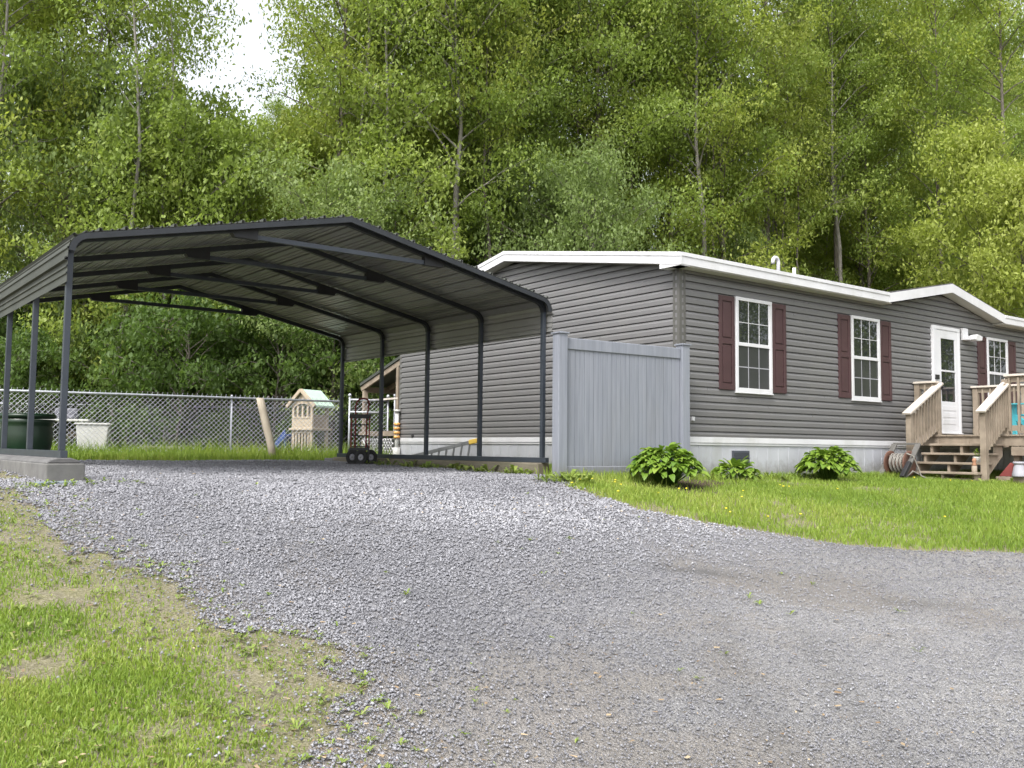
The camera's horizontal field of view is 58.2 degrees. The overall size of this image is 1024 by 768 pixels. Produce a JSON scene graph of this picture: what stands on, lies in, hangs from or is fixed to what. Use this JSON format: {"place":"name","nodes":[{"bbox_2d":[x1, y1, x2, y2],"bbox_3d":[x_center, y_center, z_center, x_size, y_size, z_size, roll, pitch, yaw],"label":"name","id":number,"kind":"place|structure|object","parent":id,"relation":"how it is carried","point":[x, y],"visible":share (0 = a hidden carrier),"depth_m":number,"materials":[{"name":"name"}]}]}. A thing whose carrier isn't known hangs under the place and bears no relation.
{"place":"outdoors","nodes":[
{"label":"outdoors","id":0,"kind":"place"},
{"bbox_2d":[0,459,1023,767],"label":"driveway","id":1,"kind":"structure","parent":0,"point":[686,675],"depth_m":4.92,"materials":[{"name":"grey gravel"}]},
{"bbox_2d":[346,398,376,464],"bbox_3d":[-2.481,0.777,15.216,0.472,1.116,0.421,0,-4,10],"label":"hand truck","id":2,"kind":"object","parent":1,"relation":"on","point":[362,453],"visible":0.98,"depth_m":15.20,"materials":[{"name":"black metal"}]},
{"bbox_2d":[0,457,1012,767],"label":"weeds","id":3,"kind":"object","parent":1,"relation":"on","point":[458,467],"visible":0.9,"depth_m":4.35,"materials":[{"name":"green plant"}]},
{"bbox_2d":[0,469,1015,767],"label":"leaf litter","id":4,"kind":"object","parent":1,"relation":"on","point":[392,661],"visible":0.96,"depth_m":4.18,"materials":[{"name":"brown plant"}]},
{"bbox_2d":[0,389,1023,767],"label":"ground","id":5,"kind":"structure","parent":0,"point":[250,679],"depth_m":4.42,"materials":[{"name":"green plant"}]},
{"bbox_2d":[0,413,56,449],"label":"planter tub","id":6,"kind":"object","parent":5,"relation":"on","point":[17,433],"visible":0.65,"depth_m":11.75,"materials":[{"name":"green plastic"}]},
{"bbox_2d":[0,325,77,439],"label":"shrub","id":7,"kind":"object","parent":5,"relation":"on","point":[24,346],"visible":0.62,"depth_m":20.14,"materials":[{"name":"green plant"}]},
{"bbox_2d":[0,319,83,431],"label":"shrub","id":8,"kind":"object","parent":5,"relation":"on","point":[45,362],"visible":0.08,"depth_m":22.41,"materials":[{"name":"green plant"}]},
{"bbox_2d":[0,454,84,480],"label":"concrete footing","id":9,"kind":"object","parent":5,"relation":"on","point":[52,468],"visible":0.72,"depth_m":8.52,"materials":[{"name":"grey concrete"}]},
{"bbox_2d":[0,0,91,163],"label":"sapling","id":10,"kind":"object","parent":5,"relation":"on","point":[5,50],"visible":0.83,"depth_m":22.28,"materials":[{"name":"green plant"}]},
{"bbox_2d":[0,0,95,227],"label":"sapling","id":11,"kind":"object","parent":5,"relation":"on","point":[12,5],"visible":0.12,"depth_m":24.61,"materials":[{"name":"green plant"}]},
{"bbox_2d":[0,0,110,270],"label":"forest tree","id":12,"kind":"object","parent":5,"relation":"on","point":[23,137],"visible":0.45,"depth_m":22.97,"materials":[{"name":"green plant"}]},
{"bbox_2d":[74,423,112,449],"bbox_3d":[-8.161,1.089,17.912,0.630,0.655,0.490,2,-4,-18],"label":"storage tub","id":13,"kind":"object","parent":5,"relation":"on","point":[105,426],"visible":0.55,"depth_m":17.73,"materials":[{"name":"white plastic"}]},
{"bbox_2d":[26,0,168,416],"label":"sapling","id":14,"kind":"object","parent":5,"relation":"on","point":[78,45],"visible":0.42,"depth_m":23.51,"materials":[{"name":"green plant"}]},
{"bbox_2d":[0,0,205,442],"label":"forest tree","id":15,"kind":"object","parent":5,"relation":"on","point":[126,41],"visible":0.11,"depth_m":25.62,"materials":[{"name":"green plant"}]},
{"bbox_2d":[0,120,211,421],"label":"young tree","id":16,"kind":"object","parent":5,"relation":"on","point":[23,175],"visible":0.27,"depth_m":22.20,"materials":[{"name":"green plant"}]},
{"bbox_2d":[0,81,215,441],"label":"young tree","id":17,"kind":"object","parent":5,"relation":"on","point":[50,219],"visible":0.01,"depth_m":25.80,"materials":[{"name":"green plant"}]},
{"bbox_2d":[0,21,222,425],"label":"young tree","id":18,"kind":"object","parent":5,"relation":"on","point":[104,101],"visible":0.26,"depth_m":22.80,"materials":[{"name":"green plant"}]},
{"bbox_2d":[1,132,227,444],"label":"young tree","id":19,"kind":"object","parent":5,"relation":"on","point":[81,311],"visible":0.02,"depth_m":23.38,"materials":[{"name":"green plant"}]},
{"bbox_2d":[4,0,228,263],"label":"forest tree","id":20,"kind":"object","parent":5,"relation":"on","point":[115,32],"visible":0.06,"depth_m":27.40,"materials":[{"name":"green plant"}]},
{"bbox_2d":[48,313,205,448],"bbox_3d":[-9.095,0.098,21.920,3.360,3.635,3.509,-2,-5,34],"label":"shrub","id":21,"kind":"object","parent":5,"relation":"on","point":[92,373],"visible":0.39,"depth_m":21.05,"materials":[{"name":"green plant"}]},
{"bbox_2d":[68,332,203,445],"bbox_3d":[-9.410,0.250,23.661,3.320,3.440,3.179,-2,-5,28],"label":"shrub","id":22,"kind":"object","parent":5,"relation":"on","point":[94,389],"visible":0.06,"depth_m":23.16,"materials":[{"name":"green plant"}]},
{"bbox_2d":[50,0,251,446],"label":"sapling","id":23,"kind":"object","parent":5,"relation":"on","point":[137,90],"visible":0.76,"depth_m":22.32,"materials":[{"name":"green plant"}]},
{"bbox_2d":[0,387,339,454],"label":"chain link fence","id":24,"kind":"object","parent":5,"relation":"on","point":[216,397],"visible":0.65,"depth_m":17.21,"materials":[{"name":"metal"}]},
{"bbox_2d":[89,0,255,443],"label":"sapling","id":25,"kind":"object","parent":5,"relation":"on","point":[172,75],"visible":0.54,"depth_m":23.15,"materials":[{"name":"green plant"}]},
{"bbox_2d":[47,85,298,445],"bbox_3d":[-8.255,-2.682,23.130,5.621,9.340,6.071,4,-5,-43],"label":"young tree","id":26,"kind":"object","parent":5,"relation":"on","point":[106,210],"visible":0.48,"depth_m":22.29,"materials":[{"name":"green plant"}]},
{"bbox_2d":[92,289,274,447],"bbox_3d":[-7.392,-0.186,20.660,3.974,4.105,3.956,1,-4,-7],"label":"shrub","id":27,"kind":"object","parent":5,"relation":"on","point":[188,320],"visible":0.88,"depth_m":20.38,"materials":[{"name":"green plant"}]},
{"bbox_2d":[0,402,393,447],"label":"chain link fence","id":28,"kind":"object","parent":5,"relation":"on","point":[58,404],"visible":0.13,"depth_m":22.47,"materials":[{"name":"metal"}]},
{"bbox_2d":[109,82,329,444],"bbox_3d":[-8.303,-2.939,25.145,6.558,10.084,6.071,1,-4,-1],"label":"young tree","id":29,"kind":"object","parent":5,"relation":"on","point":[260,140],"visible":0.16,"depth_m":24.28,"materials":[{"name":"green plant"}]},
{"bbox_2d":[151,317,289,447],"bbox_3d":[-7.268,0.157,23.084,3.480,3.610,3.495,3,-5,-29],"label":"shrub","id":30,"kind":"object","parent":5,"relation":"on","point":[219,404],"visible":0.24,"depth_m":22.57,"materials":[{"name":"green plant"}]},
{"bbox_2d":[179,305,340,447],"bbox_3d":[-5.840,-0.076,22.035,3.954,4.102,3.972,3,-5,-28],"label":"shrub","id":31,"kind":"object","parent":5,"relation":"on","point":[304,375],"visible":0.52,"depth_m":21.76,"materials":[{"name":"green plant"}]},
{"bbox_2d":[256,398,275,456],"bbox_3d":[-4.589,0.865,17.181,0.450,1.210,0.156,0,-4,12],"label":"wooden post","id":32,"kind":"object","parent":5,"relation":"on","point":[264,417],"visible":0.84,"depth_m":17.13,"materials":[{"name":"beige wood"}]},
{"bbox_2d":[241,89,299,197],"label":"forest tree","id":33,"kind":"object","parent":5,"relation":"on","point":[275,106],"visible":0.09,"depth_m":41.41,"materials":[{"name":"green plant"}]},
{"bbox_2d":[215,96,369,396],"bbox_3d":[-6.500,-3.113,25.910,6.118,10.566,5.700,3,-5,-33],"label":"young tree","id":34,"kind":"object","parent":5,"relation":"on","point":[287,121],"visible":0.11,"depth_m":25.64,"materials":[{"name":"green plant"}]},
{"bbox_2d":[233,321,370,445],"bbox_3d":[-5.028,-0.275,24.372,4.692,4.847,4.672,2,-4,-19],"label":"shrub","id":35,"kind":"object","parent":5,"relation":"on","point":[302,357],"visible":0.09,"depth_m":23.74,"materials":[{"name":"green plant"}]},
{"bbox_2d":[285,389,334,453],"bbox_3d":[-4.213,0.832,19.178,0.843,1.440,0.618,-2,-5,32],"label":"playhouse","id":36,"kind":"object","parent":5,"relation":"on","point":[310,394],"visible":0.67,"depth_m":19.05,"materials":[{"name":"beige plastic"}]},
{"bbox_2d":[199,142,453,448],"bbox_3d":[-4.604,-1.824,23.262,6.113,7.773,6.683,1,-4,-5],"label":"young tree","id":37,"kind":"object","parent":5,"relation":"on","point":[346,203],"visible":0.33,"depth_m":22.11,"materials":[{"name":"green plant"}]},
{"bbox_2d":[228,0,446,447],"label":"forest tree","id":38,"kind":"object","parent":5,"relation":"on","point":[336,73],"visible":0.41,"depth_m":25.56,"materials":[{"name":"green plant"}]},
{"bbox_2d":[270,0,450,207],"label":"sapling","id":39,"kind":"object","parent":5,"relation":"on","point":[332,101],"visible":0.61,"depth_m":24.87,"materials":[{"name":"green plant"}]},
{"bbox_2d":[51,434,677,486],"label":"yard grass","id":40,"kind":"structure","parent":5,"relation":"on","point":[187,452],"depth_m":16.55,"materials":[{"name":"green plant"}]},
{"bbox_2d":[334,348,398,446],"bbox_3d":[-2.196,-0.170,22.270,4.403,4.548,4.384,0,-4,2],"label":"shrub","id":41,"kind":"object","parent":5,"relation":"on","point":[367,369],"visible":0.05,"depth_m":21.53,"materials":[{"name":"green plant"}]},
{"bbox_2d":[255,0,482,243],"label":"forest tree","id":42,"kind":"object","parent":5,"relation":"on","point":[424,133],"visible":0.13,"depth_m":26.00,"materials":[{"name":"green plant"}]},
{"bbox_2d":[348,393,395,451],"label":"chain link gate","id":43,"kind":"structure","parent":5,"relation":"on","point":[373,400],"depth_m":18.86,"materials":[{"name":"metal"}]},
{"bbox_2d":[297,0,459,448],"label":"sapling","id":44,"kind":"object","parent":5,"relation":"on","point":[395,48],"visible":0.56,"depth_m":24.34,"materials":[{"name":"green plant"}]},
{"bbox_2d":[359,356,399,453],"bbox_3d":[-1.175,0.665,20.219,3.981,2.260,1.827,4,-5,-37],"label":"porch","id":45,"kind":"object","parent":5,"relation":"on","point":[370,384],"visible":0.3,"depth_m":19.35,"materials":[{"name":"brown wood"}]},
{"bbox_2d":[271,0,503,246],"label":"forest tree","id":46,"kind":"object","parent":5,"relation":"on","point":[297,68],"visible":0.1,"depth_m":26.34,"materials":[{"name":"green plant"}]},
{"bbox_2d":[284,113,500,419],"bbox_3d":[-3.488,-2.460,25.179,6.587,9.332,6.098,-1,-4,23],"label":"young tree","id":47,"kind":"object","parent":5,"relation":"on","point":[437,175],"visible":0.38,"depth_m":24.24,"materials":[{"name":"green plant"}]},
{"bbox_2d":[334,1,450,449],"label":"sapling","id":48,"kind":"object","parent":5,"relation":"on","point":[391,99],"visible":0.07,"depth_m":27.22,"materials":[{"name":"green plant"}]},
{"bbox_2d":[276,0,529,443],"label":"forest tree","id":49,"kind":"object","parent":5,"relation":"on","point":[316,76],"visible":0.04,"depth_m":28.09,"materials":[{"name":"green plant"}]},
{"bbox_2d":[324,457,548,474],"bbox_3d":[-1.486,1.349,14.601,0.200,0.304,6.114,4,-5,-38],"label":"timber base","id":50,"kind":"object","parent":5,"relation":"on","point":[501,466],"visible":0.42,"depth_m":13.18,"materials":[{"name":"wood"}]},
{"bbox_2d":[0,214,553,462],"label":"carport","id":51,"kind":"object","parent":50,"relation":"on","point":[358,289],"visible":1,"depth_m":12.46,"materials":[{"name":"metal"}]},
{"bbox_2d":[336,0,557,257],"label":"birch tree","id":52,"kind":"object","parent":5,"relation":"on","point":[449,68],"visible":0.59,"depth_m":25.02,"materials":[{"name":"green plant"}]},
{"bbox_2d":[393,0,532,259],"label":"sapling","id":53,"kind":"object","parent":5,"relation":"on","point":[474,42],"visible":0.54,"depth_m":25.37,"materials":[{"name":"green plant"}]},
{"bbox_2d":[401,0,554,258],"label":"sapling","id":54,"kind":"object","parent":5,"relation":"on","point":[525,38],"visible":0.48,"depth_m":25.76,"materials":[{"name":"green plant"}]},
{"bbox_2d":[377,0,605,264],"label":"forest tree","id":55,"kind":"object","parent":5,"relation":"on","point":[538,96],"visible":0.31,"depth_m":25.51,"materials":[{"name":"green plant"}]},
{"bbox_2d":[394,0,619,263],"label":"forest tree","id":56,"kind":"object","parent":5,"relation":"on","point":[541,127],"visible":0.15,"depth_m":27.89,"materials":[{"name":"green plant"}]},
{"bbox_2d":[442,0,590,249],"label":"sapling","id":57,"kind":"object","parent":5,"relation":"on","point":[557,49],"visible":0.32,"depth_m":26.88,"materials":[{"name":"green plant"}]},
{"bbox_2d":[399,0,641,265],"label":"forest tree","id":58,"kind":"object","parent":5,"relation":"on","point":[578,79],"visible":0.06,"depth_m":28.10,"materials":[{"name":"green plant"}]},
{"bbox_2d":[472,0,597,229],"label":"sapling","id":59,"kind":"object","parent":5,"relation":"on","point":[546,75],"visible":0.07,"depth_m":29.72,"materials":[{"name":"green plant"}]},
{"bbox_2d":[442,123,644,266],"bbox_3d":[1.125,-2.548,26.992,6.708,9.950,7.332,-1,-4,22],"label":"young tree","id":60,"kind":"object","parent":5,"relation":"on","point":[497,238],"visible":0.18,"depth_m":26.24,"materials":[{"name":"green plant"}]},
{"bbox_2d":[524,0,639,229],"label":"sapling","id":61,"kind":"object","parent":5,"relation":"on","point":[577,82],"visible":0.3,"depth_m":29.24,"materials":[{"name":"green plant"}]},
{"bbox_2d":[467,137,702,254],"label":"young tree","id":62,"kind":"object","parent":5,"relation":"on","point":[593,190],"visible":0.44,"depth_m":24.71,"materials":[{"name":"green plant"}]},
{"bbox_2d":[478,0,716,254],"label":"forest tree","id":63,"kind":"object","parent":5,"relation":"on","point":[613,59],"visible":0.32,"depth_m":28.70,"materials":[{"name":"green plant"}]},
{"bbox_2d":[515,0,699,250],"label":"forest tree","id":64,"kind":"object","parent":5,"relation":"on","point":[637,28],"visible":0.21,"depth_m":29.94,"materials":[{"name":"green plant"}]},
{"bbox_2d":[551,331,691,479],"bbox_3d":[1.401,0.361,11.464,2.171,1.900,0.160,3,-5,-34],"label":"privacy fence","id":65,"kind":"object","parent":5,"relation":"on","point":[616,406],"visible":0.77,"depth_m":11.36,"materials":[{"name":"plastic"}]},
{"bbox_2d":[590,0,684,250],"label":"sapling","id":66,"kind":"object","parent":5,"relation":"on","point":[648,155],"visible":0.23,"depth_m":30.41,"materials":[{"name":"green plant"}]},
{"bbox_2d":[626,442,710,485],"bbox_3d":[1.870,0.965,11.053,0.997,0.536,1.002,1,-4,0],"label":"hosta","id":67,"kind":"object","parent":5,"relation":"on","point":[672,465],"visible":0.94,"depth_m":10.86,"materials":[{"name":"green plant"}]},
{"bbox_2d":[555,0,818,260],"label":"forest tree","id":68,"kind":"object","parent":5,"relation":"on","point":[646,68],"visible":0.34,"depth_m":30.00,"materials":[{"name":"green plant"}]},
{"bbox_2d":[624,0,787,256],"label":"forest tree","id":69,"kind":"object","parent":5,"relation":"on","point":[697,165],"visible":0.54,"depth_m":30.00,"materials":[{"name":"green plant"}]},
{"bbox_2d":[627,218,789,272],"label":"tree","id":70,"kind":"object","parent":5,"relation":"on","point":[752,238],"visible":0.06,"depth_m":31.54,"materials":[{"name":"green plant"}]},
{"bbox_2d":[399,251,1023,478],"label":"house","id":71,"kind":"structure","parent":5,"relation":"on","point":[788,370],"depth_m":14.46,"materials":[{"name":"grey plastic"}]},
{"bbox_2d":[734,296,773,394],"bbox_3d":[3.479,-0.539,13.232,0.829,1.373,0.058,4,-5,-37],"label":"window","id":72,"kind":"structure","parent":71,"relation":"in","point":[753,317],"depth_m":13.23,"materials":[{"name":"white glass"}]},
{"bbox_2d":[849,315,881,402],"bbox_3d":[5.737,-0.399,14.914,0.829,1.373,0.058,4,-5,-37],"label":"window","id":73,"kind":"structure","parent":71,"relation":"in","point":[865,332],"depth_m":14.91,"materials":[{"name":"white glass"}]},
{"bbox_2d":[930,325,963,433],"bbox_3d":[7.757,-0.066,16.363,0.924,1.910,0.123,4,-5,-37],"label":"door","id":74,"kind":"structure","parent":71,"relation":"in","point":[945,341],"depth_m":16.40,"materials":[{"name":"white glass"}]},
{"bbox_2d":[986,337,1008,395],"bbox_3d":[9.266,-0.181,17.540,0.829,1.373,0.058,4,-5,-37],"label":"window","id":75,"kind":"structure","parent":71,"relation":"in","point":[997,349],"depth_m":17.54,"materials":[{"name":"white glass"}]},
{"bbox_2d":[656,2,766,257],"bbox_3d":[6.909,-5.177,31.462,3.724,15.625,3.675,3,-5,-35],"label":"sapling","id":76,"kind":"object","parent":5,"relation":"on","point":[711,178],"visible":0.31,"depth_m":31.26,"materials":[{"name":"green plant"}]},
{"bbox_2d":[670,0,766,253],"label":"sapling","id":77,"kind":"object","parent":5,"relation":"on","point":[718,182],"visible":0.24,"depth_m":31.98,"materials":[{"name":"green plant"}]},
{"bbox_2d":[603,0,842,272],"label":"forest tree","id":78,"kind":"object","parent":5,"relation":"on","point":[725,159],"visible":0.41,"depth_m":30.42,"materials":[{"name":"green plant"}]},
{"bbox_2d":[710,456,763,479],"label":"hosta","id":79,"kind":"object","parent":5,"relation":"on","point":[739,466],"visible":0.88,"depth_m":12.29,"materials":[{"name":"green plant"}]},
{"bbox_2d":[718,0,834,248],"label":"sapling","id":80,"kind":"object","parent":5,"relation":"on","point":[795,28],"visible":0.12,"depth_m":36.48,"materials":[{"name":"green plant"}]},
{"bbox_2d":[663,0,905,276],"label":"forest tree","id":81,"kind":"object","parent":5,"relation":"on","point":[796,62],"visible":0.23,"depth_m":33.74,"materials":[{"name":"green plant"}]},
{"bbox_2d":[555,468,1023,553],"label":"lawn grass","id":82,"kind":"structure","parent":5,"relation":"on","point":[994,494],"depth_m":10.10,"materials":[{"name":"green plant"}]},
{"bbox_2d":[742,20,843,267],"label":"sapling","id":83,"kind":"object","parent":5,"relation":"on","point":[794,126],"visible":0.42,"depth_m":33.83,"materials":[{"name":"green plant"}]},
{"bbox_2d":[748,43,842,273],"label":"sapling","id":84,"kind":"object","parent":5,"relation":"on","point":[818,191],"visible":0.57,"depth_m":34.00,"materials":[{"name":"green plant"}]},
{"bbox_2d":[794,446,863,481],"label":"hosta","id":85,"kind":"object","parent":5,"relation":"on","point":[830,464],"visible":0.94,"depth_m":13.04,"materials":[{"name":"green plant"}]},
{"bbox_2d":[786,117,872,284],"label":"sapling","id":86,"kind":"object","parent":5,"relation":"on","point":[817,250],"visible":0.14,"depth_m":38.14,"materials":[{"name":"green plant"}]},
{"bbox_2d":[784,228,883,290],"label":"tree","id":87,"kind":"object","parent":5,"relation":"on","point":[829,257],"visible":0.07,"depth_m":39.42,"materials":[{"name":"green plant"}]},
{"bbox_2d":[769,0,928,282],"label":"forest tree","id":88,"kind":"object","parent":5,"relation":"on","point":[849,137],"visible":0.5,"depth_m":35.63,"materials":[{"name":"green plant"}]},
{"bbox_2d":[755,0,943,280],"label":"forest tree","id":89,"kind":"object","parent":5,"relation":"on","point":[830,102],"visible":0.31,"depth_m":36.09,"materials":[{"name":"green plant"}]},
{"bbox_2d":[778,33,934,289],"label":"forest tree","id":90,"kind":"object","parent":5,"relation":"on","point":[876,177],"visible":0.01,"depth_m":40.95,"materials":[{"name":"green plant"}]},
{"bbox_2d":[780,8,966,291],"bbox_3d":[14.228,-6.075,37.514,7.678,17.796,7.335,2,-4,-18],"label":"forest tree","id":91,"kind":"object","parent":5,"relation":"on","point":[868,270],"visible":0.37,"depth_m":36.60,"materials":[{"name":"green plant"}]},
{"bbox_2d":[792,0,958,291],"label":"forest tree","id":92,"kind":"object","parent":5,"relation":"on","point":[861,267],"visible":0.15,"depth_m":37.70,"materials":[{"name":"green plant"}]},
{"bbox_2d":[829,56,924,246],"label":"sapling","id":93,"kind":"object","parent":5,"relation":"on","point":[892,134],"visible":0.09,"depth_m":38.74,"materials":[{"name":"green plant"}]},
{"bbox_2d":[879,443,935,477],"bbox_3d":[6.220,1.218,14.574,0.663,0.575,0.675,4,-5,-37],"label":"hose reel","id":94,"kind":"object","parent":5,"relation":"on","point":[905,464],"visible":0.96,"depth_m":14.58,"materials":[{"name":"plastic"}]},
{"bbox_2d":[855,239,970,289],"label":"tree","id":95,"kind":"object","parent":5,"relation":"on","point":[881,276],"visible":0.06,"depth_m":39.15,"materials":[{"name":"green plant"}]},
{"bbox_2d":[812,0,1023,291],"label":"forest tree","id":96,"kind":"object","parent":5,"relation":"on","point":[966,13],"visible":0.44,"depth_m":34.96,"materials":[{"name":"green plant"}]},
{"bbox_2d":[891,52,989,269],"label":"sapling","id":97,"kind":"object","parent":5,"relation":"on","point":[941,135],"visible":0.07,"depth_m":40.62,"materials":[{"name":"green plant"}]},
{"bbox_2d":[873,0,1023,317],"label":"forest tree","id":98,"kind":"object","parent":5,"relation":"on","point":[958,97],"visible":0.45,"depth_m":33.88,"materials":[{"name":"green plant"}]},
{"bbox_2d":[875,0,1023,296],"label":"forest tree","id":99,"kind":"object","parent":5,"relation":"on","point":[1009,65],"visible":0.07,"depth_m":41.95,"materials":[{"name":"green plant"}]},
{"bbox_2d":[896,115,1023,318],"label":"young tree","id":100,"kind":"object","parent":5,"relation":"on","point":[975,146],"visible":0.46,"depth_m":29.15,"materials":[{"name":"green plant"}]},
{"bbox_2d":[901,0,1023,298],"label":"forest tree","id":101,"kind":"object","parent":5,"relation":"on","point":[1015,66],"visible":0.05,"depth_m":44.46,"materials":[{"name":"green plant"}]},
{"bbox_2d":[902,373,1023,481],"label":"wooden deck","id":102,"kind":"structure","parent":5,"relation":"on","point":[993,427],"depth_m":14.69,"materials":[{"name":"brown wood"}]},
{"bbox_2d":[953,160,1023,317],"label":"young tree","id":103,"kind":"object","parent":5,"relation":"on","point":[1009,215],"visible":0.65,"depth_m":27.15,"materials":[{"name":"green plant"}]},
{"bbox_2d":[0,0,1023,308],"label":"sky","id":104,"kind":"structure","parent":0,"point":[255,54],"materials":[{"name":"white"}]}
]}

